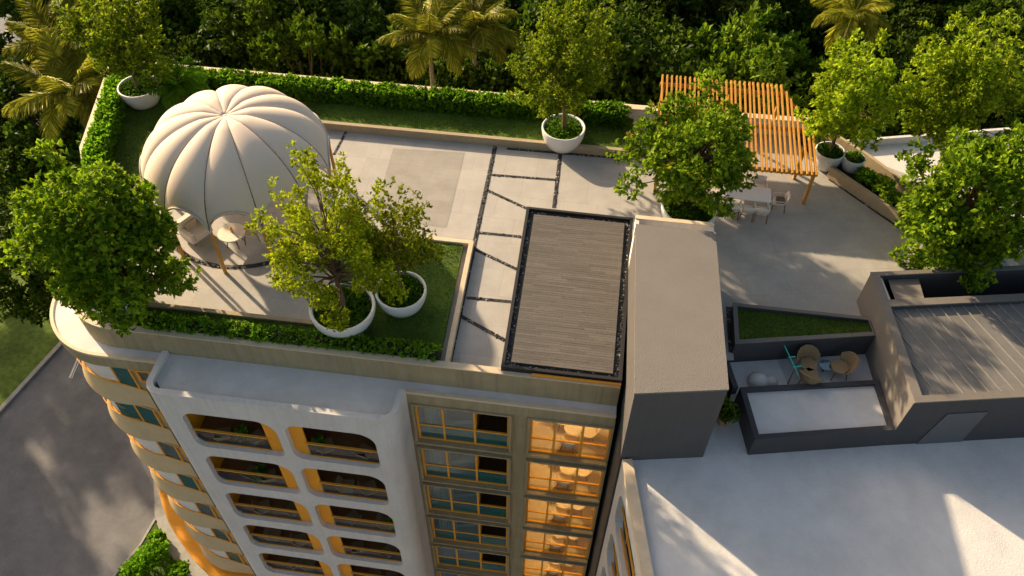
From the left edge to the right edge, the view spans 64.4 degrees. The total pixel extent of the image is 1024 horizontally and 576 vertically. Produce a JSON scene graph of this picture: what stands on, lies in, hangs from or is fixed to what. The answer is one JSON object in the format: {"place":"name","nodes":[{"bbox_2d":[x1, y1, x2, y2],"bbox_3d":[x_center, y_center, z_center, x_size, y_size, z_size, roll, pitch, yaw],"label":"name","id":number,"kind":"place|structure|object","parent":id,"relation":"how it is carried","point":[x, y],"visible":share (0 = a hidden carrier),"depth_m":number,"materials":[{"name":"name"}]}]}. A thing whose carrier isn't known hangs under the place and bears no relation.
{"place":"outdoors","nodes":[
{"label":"outdoors","id":0,"kind":"place"},
{"bbox_2d":[0,266,59,405],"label":"grass verge","id":1,"kind":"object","parent":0,"point":[26,347],"depth_m":65.57,"materials":[{"name":"green plant"}]},
{"bbox_2d":[0,341,61,412],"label":"kerb","id":2,"kind":"structure","parent":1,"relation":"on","point":[28,378],"depth_m":63.56,"materials":[{"name":"concrete"}]},
{"bbox_2d":[0,345,154,575],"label":"road","id":3,"kind":"structure","parent":0,"point":[76,489],"depth_m":57.78,"materials":[{"name":"grey asphalt"}]},
{"bbox_2d":[116,521,173,575],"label":"planting bed","id":4,"kind":"object","parent":3,"relation":"on","point":[157,571],"visible":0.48,"depth_m":53.79,"materials":[{"name":"green plant"}]},
{"bbox_2d":[118,556,150,575],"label":"garden shrub","id":5,"kind":"object","parent":4,"relation":"on","point":[131,566],"visible":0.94,"depth_m":52.48,"materials":[{"name":"green plant"}]},
{"bbox_2d":[132,537,169,572],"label":"garden shrub","id":6,"kind":"object","parent":4,"relation":"on","point":[156,557],"visible":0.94,"depth_m":53.03,"materials":[{"name":"green plant"}]},
{"bbox_2d":[165,558,190,575],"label":"garden shrub","id":7,"kind":"object","parent":4,"relation":"on","point":[178,567],"visible":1,"depth_m":52.68,"materials":[{"name":"green plant"}]},
{"bbox_2d":[378,0,475,86],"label":"palm tree","id":8,"kind":"object","parent":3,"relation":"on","point":[418,26],"visible":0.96,"depth_m":43.51,"materials":[{"name":"green plant"}]},
{"bbox_2d":[50,62,807,575],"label":"hotel building","id":9,"kind":"structure","parent":3,"relation":"on","point":[176,400],"depth_m":33.65,"materials":[{"name":"beige paint"}]},
{"bbox_2d":[82,361,147,391],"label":"window","id":10,"kind":"structure","parent":9,"relation":"in","point":[122,376],"depth_m":33.27,"materials":[{"name":"teal glass"}]},
{"bbox_2d":[107,399,169,429],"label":"window","id":11,"kind":"structure","parent":9,"relation":"in","point":[146,415],"depth_m":35.49,"materials":[{"name":"teal glass"}]},
{"bbox_2d":[131,436,189,463],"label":"window","id":12,"kind":"structure","parent":9,"relation":"in","point":[153,446],"depth_m":37.88,"materials":[{"name":"blue glass"}]},
{"bbox_2d":[141,445,207,493],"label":"window","id":13,"kind":"structure","parent":9,"relation":"in","point":[186,481],"depth_m":40.04,"materials":[{"name":"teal glass"}]},
{"bbox_2d":[415,406,508,448],"bbox_3d":[-1.939,5.432,32.245,3.720,2.660,0.090,6,49,5],"label":"window","id":14,"kind":"structure","parent":9,"relation":"in","point":[481,437],"depth_m":32.66,"materials":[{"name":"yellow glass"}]},
{"bbox_2d":[421,449,507,485],"bbox_3d":[-1.972,7.559,34.689,3.720,2.660,0.090,6,49,5],"label":"window","id":15,"kind":"structure","parent":9,"relation":"in","point":[482,476],"depth_m":35.12,"materials":[{"name":"blue glass"}]},
{"bbox_2d":[426,486,507,518],"bbox_3d":[-2.005,9.686,37.133,3.720,2.660,0.090,6,49,5],"label":"window","id":16,"kind":"structure","parent":9,"relation":"in","point":[495,511],"depth_m":37.56,"materials":[{"name":"blue glass"}]},
{"bbox_2d":[431,518,507,547],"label":"window","id":17,"kind":"structure","parent":9,"relation":"in","point":[484,539],"depth_m":40.01,"materials":[{"name":"blue glass"}]},
{"bbox_2d":[435,547,506,572],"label":"window","id":18,"kind":"structure","parent":9,"relation":"in","point":[440,552],"depth_m":42.19,"materials":[{"name":"blue glass"}]},
{"bbox_2d":[524,531,589,557],"bbox_3d":[2.155,12.261,39.243,3.120,2.660,0.090,6,49,5],"label":"window","id":19,"kind":"structure","parent":9,"relation":"in","point":[528,549],"depth_m":39.55,"materials":[{"name":"orange glass"}]},
{"bbox_2d":[525,499,595,529],"bbox_3d":[2.188,10.135,36.799,3.120,2.660,0.090,6,49,5],"label":"window","id":20,"kind":"structure","parent":9,"relation":"in","point":[527,500],"depth_m":37.10,"materials":[{"name":"orange glass"}]},
{"bbox_2d":[527,462,603,497],"bbox_3d":[2.221,8.008,34.355,3.120,2.660,0.090,6,49,5],"label":"window","id":21,"kind":"structure","parent":9,"relation":"in","point":[550,478],"depth_m":34.65,"materials":[{"name":"orange glass"}]},
{"bbox_2d":[529,420,611,460],"bbox_3d":[2.254,5.881,31.911,3.120,2.660,0.090,6,49,5],"label":"window","id":22,"kind":"structure","parent":9,"relation":"in","point":[553,439],"depth_m":32.19,"materials":[{"name":"orange glass"}]},
{"bbox_2d":[425,0,522,74],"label":"palm tree","id":23,"kind":"object","parent":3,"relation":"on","point":[486,17],"visible":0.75,"depth_m":44.75,"materials":[{"name":"green plant"}]},
{"bbox_2d":[585,215,728,575],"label":"stair tower","id":24,"kind":"structure","parent":3,"relation":"on","point":[674,388],"depth_m":28.39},
{"bbox_2d":[596,406,1023,575],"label":"wing building","id":25,"kind":"structure","parent":3,"relation":"on","point":[726,504],"depth_m":28.23,"materials":[{"name":"white concrete"}]},
{"bbox_2d":[717,414,727,426],"bbox_3d":[7.862,4.891,30.277,0.540,0.460,0.540,6,49,5],"label":"terracotta pot","id":26,"kind":"object","parent":25,"relation":"on","point":[719,422],"visible":0.27,"depth_m":30.18,"materials":[{"name":"brown ceramic"}]},
{"bbox_2d":[719,396,741,424],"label":"leafy plant","id":27,"kind":"object","parent":26,"relation":"in","point":[730,412],"visible":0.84,"depth_m":29.66,"materials":[{"name":"green plant"}]},
{"bbox_2d":[730,354,872,400],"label":"nook floor","id":28,"kind":"structure","parent":25,"relation":"on","point":[781,370],"depth_m":31.29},
{"bbox_2d":[747,372,777,386],"bbox_3d":[9.518,3.441,30.818,1.166,0.380,0.830,-9,50,-9],"label":"pouf","id":29,"kind":"object","parent":28,"relation":"on","point":[757,379],"visible":0.88,"depth_m":30.72,"materials":[{"name":"white fabric"}]},
{"bbox_2d":[729,302,874,361],"bbox_3d":[11.160,2.033,31.529,5.320,1.290,2.040,6,49,5],"label":"lawn planter","id":30,"kind":"object","parent":28,"relation":"on","point":[769,346],"visible":0.91,"depth_m":31.34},
{"bbox_2d":[795,344,820,369],"bbox_3d":[11.253,2.796,30.956,1.008,1.062,0.871,-9,50,-9],"label":"tub chair","id":31,"kind":"object","parent":28,"relation":"on","point":[811,354],"visible":0.9,"depth_m":30.91,"materials":[{"name":"beige wicker"}]},
{"bbox_2d":[830,351,858,380],"bbox_3d":[12.552,2.955,30.835,0.871,1.062,1.008,-1,49,-2],"label":"tub chair","id":32,"kind":"object","parent":28,"relation":"on","point":[844,361],"visible":0.99,"depth_m":30.79,"materials":[{"name":"beige wicker"}]},
{"bbox_2d":[734,380,895,454],"bbox_3d":[11.152,4.752,30.018,5.318,1.100,2.210,-3,49,-3],"label":"roof box","id":33,"kind":"object","parent":25,"relation":"on","point":[805,417],"visible":0.96,"depth_m":29.61,"materials":[{"name":"grey concrete"}]},
{"bbox_2d":[857,265,1023,444],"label":"rooftop structure","id":34,"kind":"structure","parent":25,"relation":"on","point":[944,353],"depth_m":29.66,"materials":[{"name":"grey concrete"}]},
{"bbox_2d":[916,411,987,443],"bbox_3d":[15.773,5.038,29.216,1.800,2.010,0.030,-3,49,-3],"label":"door","id":35,"kind":"structure","parent":34,"relation":"in","point":[954,427],"depth_m":29.19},
{"bbox_2d":[153,480,208,575],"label":"pavement","id":36,"kind":"structure","parent":0,"point":[177,550],"depth_m":54.92,"materials":[{"name":"concrete"}]},
{"bbox_2d":[446,410,472,424],"bbox_3d":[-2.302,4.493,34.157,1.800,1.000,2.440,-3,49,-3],"label":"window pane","id":37,"kind":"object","parent":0,"point":[456,418],"visible":0.17,"depth_m":33.51,"materials":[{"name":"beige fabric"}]},
{"bbox_2d":[85,124,1018,367],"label":"terrace floor","id":38,"kind":"structure","parent":0,"point":[587,184],"depth_m":35.85,"materials":[{"name":"stone"}]},
{"bbox_2d":[92,281,140,316],"bbox_3d":[-15.541,0.311,32.042,2.400,0.930,2.400,6,49,5],"label":"bowl planter","id":39,"kind":"object","parent":38,"relation":"on","point":[115,315],"visible":0.02,"depth_m":31.14,"materials":[{"name":"ceramic"}]},
{"bbox_2d":[0,137,200,337],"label":"tree","id":40,"kind":"object","parent":39,"relation":"in","point":[104,248],"visible":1,"depth_m":28.09,"materials":[{"name":"green plant"}]},
{"bbox_2d":[176,213,212,245],"bbox_3d":[-13.486,-2.536,34.537,1.000,0.954,1.080,29,54,22],"label":"armchair","id":41,"kind":"object","parent":38,"relation":"on","point":[192,229],"visible":0.72,"depth_m":34.34,"materials":[{"name":"beige fabric"}]},
{"bbox_2d":[144,302,313,325],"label":"garden curb","id":42,"kind":"structure","parent":38,"relation":"on","point":[231,313],"depth_m":31.74,"materials":[{"name":"beige concrete"}]},
{"bbox_2d":[217,223,245,249],"bbox_3d":[-11.754,-2.099,34.334,1.160,0.726,1.160,6,49,5],"label":"round table","id":43,"kind":"object","parent":38,"relation":"on","point":[226,235],"visible":0.98,"depth_m":34.04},
{"bbox_2d":[139,84,339,273],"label":"dome pavilion","id":44,"kind":"structure","parent":38,"relation":"on","point":[208,158],"depth_m":31.53,"materials":[{"name":"beige fabric"}]},
{"bbox_2d":[126,238,463,360],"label":"lawn","id":45,"kind":"structure","parent":38,"relation":"on","point":[438,303],"depth_m":31.86,"materials":[{"name":"green plant"}]},
{"bbox_2d":[142,310,443,361],"bbox_3d":[-8.350,1.865,30.798,11.613,0.857,0.936,6,49,5],"label":"hedge","id":46,"kind":"object","parent":45,"relation":"on","point":[253,331],"visible":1,"depth_m":30.63,"materials":[{"name":"green plant"}]},
{"bbox_2d":[309,282,375,338],"bbox_3d":[-6.449,1.006,31.230,2.500,1.030,2.500,6,49,5],"label":"bowl planter","id":47,"kind":"object","parent":45,"relation":"on","point":[361,327],"visible":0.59,"depth_m":30.47,"materials":[{"name":"ceramic"}]},
{"bbox_2d":[243,140,409,332],"bbox_3d":[-6.536,-1.510,28.217,4.561,7.604,5.791,-26,54,-22],"label":"potted tree","id":48,"kind":"object","parent":47,"relation":"in","point":[303,250],"visible":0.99,"depth_m":27.71,"materials":[{"name":"green plant"}]},
{"bbox_2d":[314,284,371,328],"bbox_3d":[-6.411,0.743,30.918,2.323,0.495,2.363,6,49,5],"label":"ground cover","id":49,"kind":"object","parent":47,"relation":"in","point":[358,311],"visible":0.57,"depth_m":30.81,"materials":[{"name":"green plant"}]},
{"bbox_2d":[375,271,426,317],"bbox_3d":[-4.315,0.376,31.840,2.000,0.980,2.000,6,49,5],"label":"bowl planter","id":50,"kind":"object","parent":45,"relation":"on","point":[404,312],"visible":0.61,"depth_m":31.23,"materials":[{"name":"ceramic"}]},
{"bbox_2d":[349,176,446,288],"bbox_3d":[-4.171,-1.824,29.575,3.004,6.001,3.057,-20,52,-17],"label":"potted tree","id":51,"kind":"object","parent":50,"relation":"in","point":[399,247],"visible":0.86,"depth_m":28.98,"materials":[{"name":"green plant"}]},
{"bbox_2d":[377,274,423,307],"bbox_3d":[-4.307,0.126,31.529,1.883,0.540,1.906,6,49,5],"label":"ground cover","id":52,"kind":"object","parent":50,"relation":"in","point":[413,283],"visible":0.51,"depth_m":31.38,"materials":[{"name":"green plant"}]},
{"bbox_2d":[111,90,633,352],"bbox_3d":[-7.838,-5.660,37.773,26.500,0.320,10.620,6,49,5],"label":"lawn","id":53,"kind":"structure","parent":38,"relation":"on","point":[535,129],"depth_m":39.64,"materials":[{"name":"green plant"}]},
{"bbox_2d":[80,71,129,184],"bbox_3d":[-19.094,-7.197,38.165,1.556,1.349,9.582,-8,50,-7],"label":"hedge","id":54,"kind":"object","parent":53,"relation":"on","point":[104,131],"visible":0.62,"depth_m":38.24,"materials":[{"name":"green plant"}]},
{"bbox_2d":[117,75,160,109],"bbox_3d":[-18.277,-9.573,40.141,2.000,1.030,2.000,6,49,5],"label":"bowl planter","id":55,"kind":"object","parent":53,"relation":"on","point":[145,101],"visible":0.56,"depth_m":39.57,"materials":[{"name":"ceramic"}]},
{"bbox_2d":[51,0,173,88],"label":"potted tree","id":56,"kind":"object","parent":55,"relation":"in","point":[109,34],"visible":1,"depth_m":36.84,"materials":[{"name":"green plant"}]},
{"bbox_2d":[120,76,154,96],"bbox_3d":[-18.281,-9.849,39.825,1.820,0.474,1.884,-33,57,-26],"label":"ground cover","id":57,"kind":"object","parent":55,"relation":"in","point":[126,86],"visible":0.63,"depth_m":39.66,"materials":[{"name":"green plant"}]},
{"bbox_2d":[143,56,209,108],"bbox_3d":[-15.837,-9.493,39.026,2.715,2.878,3.036,6,49,5],"label":"shrub","id":58,"kind":"object","parent":53,"relation":"on","point":[172,89],"visible":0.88,"depth_m":38.49,"materials":[{"name":"green plant"}]},
{"bbox_2d":[123,63,631,129],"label":"hedge","id":59,"kind":"object","parent":53,"relation":"on","point":[337,90],"visible":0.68,"depth_m":40.07,"materials":[{"name":"green plant"}]},
{"bbox_2d":[130,120,626,201],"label":"garden curb","id":60,"kind":"structure","parent":38,"relation":"on","point":[451,137],"depth_m":39.03,"materials":[{"name":"beige concrete"}]},
{"bbox_2d":[310,231,473,361],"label":"garden curb","id":61,"kind":"structure","parent":38,"relation":"on","point":[469,244],"depth_m":32.87,"materials":[{"name":"beige concrete"}]},
{"bbox_2d":[374,148,464,227],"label":"dark paving panel","id":62,"kind":"structure","parent":38,"relation":"on","point":[432,177],"depth_m":37.42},
{"bbox_2d":[451,147,496,360],"bbox_3d":[-1.590,-1.961,34.813,0.200,0.001,12.903,6,49,4],"label":"gravel strip","id":63,"kind":"object","parent":38,"relation":"on","point":[481,210],"visible":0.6,"depth_m":35.66,"materials":[{"name":"black gravel"}]},
{"bbox_2d":[174,132,894,376],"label":"pebbles","id":64,"kind":"object","parent":38,"relation":"on","point":[619,320],"visible":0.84,"depth_m":33.73,"materials":[{"name":"black gravel"}]},
{"bbox_2d":[542,113,584,153],"bbox_3d":[2.424,-7.230,38.715,2.060,1.130,2.060,6,49,5],"label":"bowl planter","id":65,"kind":"object","parent":38,"relation":"on","point":[561,146],"visible":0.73,"depth_m":38.12,"materials":[{"name":"ceramic"}]},
{"bbox_2d":[503,0,622,129],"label":"potted tree","id":66,"kind":"object","parent":65,"relation":"in","point":[576,82],"visible":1,"depth_m":35.00,"materials":[{"name":"green plant"}]},
{"bbox_2d":[544,116,582,139],"bbox_3d":[2.436,-7.528,38.352,1.936,0.510,2.021,6,49,5],"label":"ground cover","id":67,"kind":"object","parent":65,"relation":"in","point":[556,132],"visible":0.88,"depth_m":38.24,"materials":[{"name":"green plant"}]},
{"bbox_2d":[501,206,632,387],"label":"timber deck","id":68,"kind":"structure","parent":38,"relation":"on","point":[568,311],"depth_m":32.03,"materials":[{"name":"brown wood"}]},
{"bbox_2d":[815,141,845,171],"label":"bowl planter","id":69,"kind":"object","parent":38,"relation":"on","point":[824,164],"visible":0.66,"depth_m":37.51,"materials":[{"name":"ceramic"}]},
{"bbox_2d":[793,27,932,152],"bbox_3d":[14.666,-7.926,34.824,4.458,6.678,4.512,27,54,21],"label":"potted tree","id":70,"kind":"object","parent":69,"relation":"in","point":[835,116],"visible":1,"depth_m":33.79,"materials":[{"name":"green plant"}]},
{"bbox_2d":[796,133,988,265],"bbox_3d":[16.858,-4.156,36.818,2.000,1.450,10.387,-29,55,-24],"label":"edge planter","id":71,"kind":"object","parent":38,"relation":"on","point":[845,180],"visible":0.25,"depth_m":36.96,"materials":[{"name":"concrete"}]},
{"bbox_2d":[649,170,939,359],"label":"wing terrace paving","id":72,"kind":"structure","parent":0,"point":[828,245],"depth_m":34.76,"materials":[{"name":"beige concrete"}]},
{"bbox_2d":[661,189,717,222],"bbox_3d":[7.648,-3.197,35.376,2.440,0.980,2.440,6,49,5],"label":"bowl planter","id":73,"kind":"object","parent":72,"relation":"on","point":[664,213],"visible":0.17,"depth_m":34.80,"materials":[{"name":"ceramic"}]},
{"bbox_2d":[604,67,759,218],"bbox_3d":[6.907,-5.336,32.617,6.412,6.338,5.286,6,49,5],"label":"tree","id":74,"kind":"object","parent":73,"relation":"in","point":[673,158],"visible":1,"depth_m":31.89,"materials":[{"name":"green plant"}]},
{"bbox_2d":[664,196,712,221],"bbox_3d":[7.637,-3.539,34.982,2.304,0.722,2.306,6,49,5],"label":"ground cover","id":75,"kind":"object","parent":73,"relation":"in","point":[685,207],"visible":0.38,"depth_m":34.60,"materials":[{"name":"green plant"}]},
{"bbox_2d":[653,74,817,203],"bbox_3d":[10.140,-6.866,37.479,6.970,2.674,5.441,6,49,5],"label":"pergola","id":76,"kind":"object","parent":72,"relation":"on","point":[782,93],"visible":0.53,"depth_m":36.79,"materials":[{"name":"orange wood"}]},
{"bbox_2d":[725,185,771,209],"bbox_3d":[10.452,-3.966,36.230,1.960,0.761,0.920,8,49,6],"label":"dining table","id":77,"kind":"object","parent":72,"relation":"on","point":[760,194],"visible":0.76,"depth_m":35.85,"materials":[{"name":"white"}]},
{"bbox_2d":[886,122,1023,293],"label":"terrace tree","id":78,"kind":"object","parent":72,"relation":"on","point":[990,171],"visible":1,"depth_m":30.23,"materials":[{"name":"green plant"}]},
{"bbox_2d":[738,310,870,338],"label":"grass","id":79,"kind":"structure","parent":0,"point":[780,323],"depth_m":31.41,"materials":[{"name":"green plant"}]},
{"bbox_2d":[848,127,1023,264],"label":"white side roof","id":80,"kind":"structure","parent":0,"point":[889,147],"depth_m":39.94,"materials":[{"name":"white concrete"}]},
{"bbox_2d":[890,8,1023,179],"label":"terrace tree","id":81,"kind":"object","parent":80,"relation":"on","point":[971,79],"visible":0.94,"depth_m":33.25,"materials":[{"name":"green plant"}]},
{"label":"ground","id":82,"kind":"structure","parent":0,"visible":0},
{"bbox_2d":[0,0,62,65],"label":"forest tree","id":83,"kind":"object","parent":82,"relation":"on","point":[9,7],"visible":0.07,"depth_m":58.13,"materials":[{"name":"green plant"}]},
{"bbox_2d":[0,192,75,327],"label":"forest tree","id":84,"kind":"object","parent":82,"relation":"on","point":[22,301],"visible":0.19,"depth_m":49.63,"materials":[{"name":"green plant"}]},
{"bbox_2d":[0,116,78,254],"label":"forest tree","id":85,"kind":"object","parent":82,"relation":"on","point":[14,174],"visible":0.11,"depth_m":52.93,"materials":[{"name":"green plant"}]},
{"bbox_2d":[0,35,88,183],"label":"forest tree","id":86,"kind":"object","parent":82,"relation":"on","point":[7,84],"visible":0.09,"depth_m":53.80,"materials":[{"name":"green plant"}]},
{"bbox_2d":[2,0,103,92],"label":"palm tree","id":87,"kind":"object","parent":82,"relation":"on","point":[29,34],"visible":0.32,"depth_m":45.92,"materials":[{"name":"green plant"}]},
{"bbox_2d":[0,26,107,151],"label":"palm tree","id":88,"kind":"object","parent":82,"relation":"on","point":[78,88],"visible":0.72,"depth_m":44.43,"materials":[{"name":"green plant"}]},
{"bbox_2d":[37,36,165,170],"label":"forest tree","id":89,"kind":"object","parent":82,"relation":"on","point":[74,149],"visible":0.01,"depth_m":53.51,"materials":[{"name":"green plant"}]},
{"bbox_2d":[51,0,264,71],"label":"forest tree","id":90,"kind":"object","parent":82,"relation":"on","point":[185,7],"visible":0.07,"depth_m":54.83,"materials":[{"name":"green plant"}]},
{"bbox_2d":[129,23,252,70],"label":"forest tree","id":91,"kind":"object","parent":82,"relation":"on","point":[194,51],"visible":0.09,"depth_m":51.21,"materials":[{"name":"green plant"}]},
{"bbox_2d":[243,0,363,79],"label":"forest tree","id":92,"kind":"object","parent":82,"relation":"on","point":[314,42],"visible":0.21,"depth_m":48.81,"materials":[{"name":"green plant"}]},
{"bbox_2d":[190,0,417,82],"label":"forest tree","id":93,"kind":"object","parent":82,"relation":"on","point":[224,13],"visible":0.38,"depth_m":51.27,"materials":[{"name":"green plant"}]},
{"bbox_2d":[301,0,414,83],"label":"forest tree","id":94,"kind":"object","parent":82,"relation":"on","point":[388,5],"visible":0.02,"depth_m":54.67,"materials":[{"name":"green plant"}]},
{"bbox_2d":[277,11,458,86],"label":"forest tree","id":95,"kind":"object","parent":82,"relation":"on","point":[375,51],"visible":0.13,"depth_m":50.66,"materials":[{"name":"green plant"}]},
{"bbox_2d":[413,25,558,92],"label":"forest tree","id":96,"kind":"object","parent":82,"relation":"on","point":[468,78],"visible":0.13,"depth_m":48.00,"materials":[{"name":"green plant"}]},
{"bbox_2d":[436,0,686,105],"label":"forest tree","id":97,"kind":"object","parent":82,"relation":"on","point":[618,30],"visible":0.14,"depth_m":48.49,"materials":[{"name":"green plant"}]},
{"bbox_2d":[546,12,752,106],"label":"forest tree","id":98,"kind":"object","parent":82,"relation":"on","point":[671,41],"visible":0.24,"depth_m":47.04,"materials":[{"name":"green plant"}]},
{"bbox_2d":[593,0,812,103],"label":"forest tree","id":99,"kind":"object","parent":82,"relation":"on","point":[667,8],"visible":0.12,"depth_m":53.35,"materials":[{"name":"green plant"}]},
{"bbox_2d":[663,0,806,115],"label":"forest tree","id":100,"kind":"object","parent":82,"relation":"on","point":[756,56],"visible":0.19,"depth_m":46.22,"materials":[{"name":"green plant"}]},
{"bbox_2d":[673,0,858,95],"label":"forest tree","id":101,"kind":"object","parent":82,"relation":"on","point":[800,20],"visible":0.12,"depth_m":55.00,"materials":[{"name":"green plant"}]},
{"bbox_2d":[728,2,826,116],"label":"forest tree","id":102,"kind":"object","parent":82,"relation":"on","point":[794,59],"visible":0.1,"depth_m":52.43,"materials":[{"name":"green plant"}]},
{"bbox_2d":[810,0,893,88],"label":"palm tree","id":103,"kind":"object","parent":82,"relation":"on","point":[852,13],"visible":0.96,"depth_m":44.92,"materials":[{"name":"green plant"}]},
{"bbox_2d":[786,0,938,79],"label":"forest tree","id":104,"kind":"object","parent":82,"relation":"on","point":[904,19],"visible":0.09,"depth_m":53.69,"materials":[{"name":"green plant"}]},
{"bbox_2d":[778,28,982,139],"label":"forest tree","id":105,"kind":"object","parent":82,"relation":"on","point":[892,48],"visible":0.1,"depth_m":46.40,"materials":[{"name":"green plant"}]},
{"bbox_2d":[850,18,1005,126],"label":"forest tree","id":106,"kind":"object","parent":82,"relation":"on","point":[944,34],"depth_m":51.07,"materials":[{"name":"green plant"}]},
{"bbox_2d":[891,0,994,31],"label":"forest tree","id":107,"kind":"object","parent":82,"relation":"on","point":[912,3],"visible":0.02,"depth_m":56.41,"materials":[{"name":"green plant"}]},
{"bbox_2d":[914,0,981,47],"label":"forest tree","id":108,"kind":"object","parent":82,"relation":"on","point":[939,9],"visible":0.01,"depth_m":55.05,"materials":[{"name":"green plant"}]},
{"bbox_2d":[874,48,1023,135],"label":"forest tree","id":109,"kind":"object","parent":82,"relation":"on","point":[1010,120],"visible":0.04,"depth_m":44.52,"materials":[{"name":"green plant"}]},
{"bbox_2d":[908,0,1023,127],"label":"forest tree","id":110,"kind":"object","parent":82,"relation":"on","point":[972,9],"visible":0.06,"depth_m":51.16,"materials":[{"name":"green plant"}]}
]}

